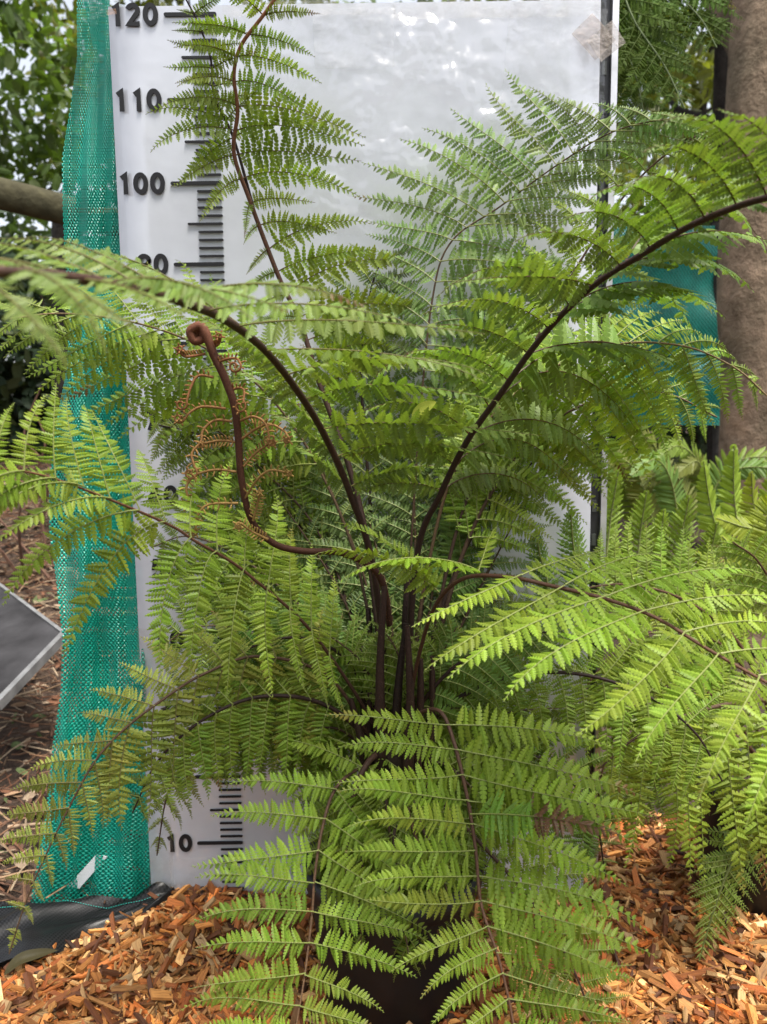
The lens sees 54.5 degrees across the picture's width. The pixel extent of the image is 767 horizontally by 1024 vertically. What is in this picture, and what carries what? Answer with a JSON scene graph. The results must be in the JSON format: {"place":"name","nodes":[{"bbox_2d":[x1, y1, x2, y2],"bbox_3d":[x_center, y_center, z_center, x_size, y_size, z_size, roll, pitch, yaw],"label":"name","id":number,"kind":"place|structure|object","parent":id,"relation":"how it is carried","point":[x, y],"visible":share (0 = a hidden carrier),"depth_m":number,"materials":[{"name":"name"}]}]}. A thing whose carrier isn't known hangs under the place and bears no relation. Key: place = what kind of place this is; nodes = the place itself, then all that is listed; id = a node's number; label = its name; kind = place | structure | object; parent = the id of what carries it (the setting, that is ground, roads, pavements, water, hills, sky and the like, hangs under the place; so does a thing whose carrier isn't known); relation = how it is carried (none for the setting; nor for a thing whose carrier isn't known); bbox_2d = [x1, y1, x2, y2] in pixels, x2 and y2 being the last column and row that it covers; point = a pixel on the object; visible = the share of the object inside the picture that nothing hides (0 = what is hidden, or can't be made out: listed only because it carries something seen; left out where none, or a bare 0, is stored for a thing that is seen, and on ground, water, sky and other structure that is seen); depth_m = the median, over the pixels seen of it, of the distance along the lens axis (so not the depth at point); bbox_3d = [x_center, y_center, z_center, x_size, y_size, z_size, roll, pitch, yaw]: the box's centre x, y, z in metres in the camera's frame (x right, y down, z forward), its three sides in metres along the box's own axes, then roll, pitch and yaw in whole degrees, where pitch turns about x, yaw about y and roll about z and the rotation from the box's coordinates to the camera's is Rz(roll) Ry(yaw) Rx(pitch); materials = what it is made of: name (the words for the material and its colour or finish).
{"place":"outdoors","nodes":[
{"label":"outdoors","id":0,"kind":"place"},
{"bbox_2d":[0,0,711,414],"label":"sky","id":1,"kind":"structure","parent":0,"point":[69,4],"materials":[{"name":"white"}]},
{"bbox_2d":[0,418,766,981],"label":"ground","id":2,"kind":"structure","parent":0,"point":[44,676],"depth_m":1.75,"materials":[{"name":"wood chips"},{"name":"bark mulch"}]},
{"bbox_2d":[0,177,118,560],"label":"tree branch","id":3,"kind":"object","parent":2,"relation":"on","point":[20,198],"visible":0.37,"depth_m":2.08,"materials":[{"name":"brown wood"}]},
{"bbox_2d":[0,0,119,267],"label":"tree","id":4,"kind":"object","parent":2,"relation":"on","point":[15,16],"visible":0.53,"depth_m":4.15,"materials":[{"name":"green plant"}]},
{"bbox_2d":[0,386,122,631],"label":"dry brush","id":5,"kind":"object","parent":2,"relation":"on","point":[21,546],"visible":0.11,"depth_m":2.22,"materials":[{"name":"brown plant"}]},
{"bbox_2d":[0,196,125,462],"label":"hedge shrub","id":6,"kind":"object","parent":2,"relation":"on","point":[18,387],"visible":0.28,"depth_m":3.00,"materials":[{"name":"green plant"}]},
{"bbox_2d":[0,461,150,903],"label":"dry litter","id":7,"kind":"object","parent":2,"relation":"on","point":[29,796],"visible":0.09,"depth_m":1.61,"materials":[{"name":"brown plant"}]},
{"bbox_2d":[0,583,67,709],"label":"grey tray","id":8,"kind":"object","parent":7,"relation":"on","point":[31,639],"visible":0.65,"depth_m":1.52,"materials":[{"name":"plastic"}]},
{"bbox_2d":[7,820,60,828],"bbox_3d":[-0.595,0.539,1.288,0.102,0.007,0.007,-2,7,-11],"label":"fallen stick","id":9,"kind":"object","parent":7,"relation":"on","point":[22,825],"visible":0.46,"depth_m":1.28,"materials":[{"name":"beige wood"}]},
{"bbox_2d":[44,234,128,433],"bbox_3d":[-0.772,-0.764,3.541,1.739,1.560,1.231,-1,7,0],"label":"hedge shrub","id":10,"kind":"object","parent":2,"relation":"on","point":[123,380],"visible":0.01,"depth_m":3.36,"materials":[{"name":"green plant"}]},
{"bbox_2d":[0,882,174,962],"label":"black weed-control fabric","id":11,"kind":"object","parent":2,"relation":"on","point":[53,923],"visible":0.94,"depth_m":1.02,"materials":[{"name":"black fabric"}]},
{"bbox_2d":[4,948,56,974],"bbox_3d":[-0.448,0.569,0.946,0.063,0.018,0.013,-4,8,-23],"label":"fallen leaf","id":12,"kind":"object","parent":11,"relation":"on","point":[23,957],"visible":1,"depth_m":0.94,"materials":[{"name":"plant"}]},
{"bbox_2d":[30,0,150,902],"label":"shade net","id":13,"kind":"object","parent":2,"relation":"on","point":[130,853],"visible":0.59,"depth_m":1.04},
{"bbox_2d":[18,0,334,184],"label":"tree","id":14,"kind":"object","parent":2,"relation":"on","point":[62,11],"visible":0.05,"depth_m":5.49,"materials":[{"name":"green plant"}]},
{"bbox_2d":[0,811,766,1023],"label":"wood chips","id":15,"kind":"object","parent":2,"relation":"on","point":[153,965],"visible":0.34,"depth_m":0.94,"materials":[{"name":"brown wood"}]},
{"bbox_2d":[108,0,617,896],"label":"height board","id":16,"kind":"object","parent":15,"relation":"on","point":[388,76],"visible":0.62,"depth_m":0.95,"materials":[{"name":"white plastic"}]},
{"bbox_2d":[584,0,618,871],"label":"metal upright","id":17,"kind":"object","parent":16,"relation":"attached to","point":[608,75],"visible":0.28,"depth_m":0.97,"materials":[{"name":"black metal"}]},
{"bbox_2d":[304,820,482,1023],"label":"plant pot","id":18,"kind":"object","parent":15,"relation":"on","point":[398,1000],"visible":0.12,"depth_m":0.82,"materials":[{"name":"black plastic"}]},
{"bbox_2d":[0,0,766,1023],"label":"tree fern","id":19,"kind":"object","parent":18,"relation":"in","point":[406,694],"visible":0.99,"depth_m":0.78,"materials":[{"name":"green plant"}]},
{"bbox_2d":[411,401,435,416],"bbox_3d":[0.039,-0.101,0.727,0.024,0.016,0.012,-1,7,0],"label":"yellow leaf","id":20,"kind":"object","parent":19,"relation":"on","point":[422,406],"visible":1,"depth_m":0.73,"materials":[{"name":"yellow plant"}]},
{"bbox_2d":[555,514,766,960],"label":"potted fern","id":21,"kind":"object","parent":15,"relation":"on","point":[738,836],"visible":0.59,"depth_m":0.92,"materials":[{"name":"green plant"}]},
{"bbox_2d":[694,743,766,918],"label":"plant pot","id":22,"kind":"object","parent":15,"relation":"on","point":[758,905],"visible":0.05,"depth_m":1.02,"materials":[{"name":"black plastic"}]},
{"bbox_2d":[335,0,505,2],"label":"tree","id":23,"kind":"object","parent":2,"relation":"on","point":[372,1],"depth_m":6.34,"materials":[{"name":"green plant"}]},
{"bbox_2d":[450,0,731,552],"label":"tree","id":24,"kind":"object","parent":2,"relation":"on","point":[716,87],"visible":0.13,"depth_m":2.62,"materials":[{"name":"green plant"}]},
{"bbox_2d":[525,469,724,616],"bbox_3d":[0.340,0.066,1.135,0.440,0.263,0.150,-6,9,-36],"label":"garden fern","id":25,"kind":"object","parent":2,"relation":"on","point":[612,515],"visible":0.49,"depth_m":1.17,"materials":[{"name":"green plant"}]},
{"bbox_2d":[609,183,709,483],"bbox_3d":[1.141,-0.635,3.293,2.330,1.538,1.274,-1,7,0],"label":"hedge shrub","id":26,"kind":"object","parent":2,"relation":"on","point":[700,441],"depth_m":3.09,"materials":[{"name":"green plant"}]},
{"bbox_2d":[614,1,713,448],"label":"tree","id":27,"kind":"object","parent":2,"relation":"on","point":[705,93],"visible":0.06,"depth_m":4.53,"materials":[{"name":"green plant"}]},
{"bbox_2d":[616,4,711,224],"bbox_3d":[3.421,-2.750,6.217,3.314,4.693,2.681,-1,7,0],"label":"tree","id":28,"kind":"object","parent":2,"relation":"on","point":[659,162],"visible":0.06,"depth_m":6.42,"materials":[{"name":"green plant"}]},
{"bbox_2d":[610,222,720,467],"bbox_3d":[0.768,-0.392,2.228,0.558,0.922,0.058,-1,7,0],"label":"shade cloth fence","id":29,"kind":"object","parent":2,"relation":"on","point":[710,284],"visible":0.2,"depth_m":2.20,"materials":[{"name":"teal fabric"}]},
{"bbox_2d":[607,426,766,536],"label":"garden fern","id":30,"kind":"object","parent":2,"relation":"on","point":[664,488],"visible":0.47,"depth_m":1.72,"materials":[{"name":"green plant"}]},
{"bbox_2d":[692,444,766,616],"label":"garden fern","id":31,"kind":"object","parent":2,"relation":"on","point":[751,517],"visible":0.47,"depth_m":1.37,"materials":[{"name":"green plant"}]},
{"bbox_2d":[703,0,766,649],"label":"tree","id":32,"kind":"object","parent":2,"relation":"on","point":[742,330],"visible":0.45,"depth_m":1.83,"materials":[{"name":"brown plant"}]},
{"bbox_2d":[617,0,743,160],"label":"hanging fern","id":33,"kind":"object","parent":32,"relation":"hanging from","point":[638,20],"visible":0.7,"depth_m":1.33,"materials":[{"name":"green plant"}]}
]}

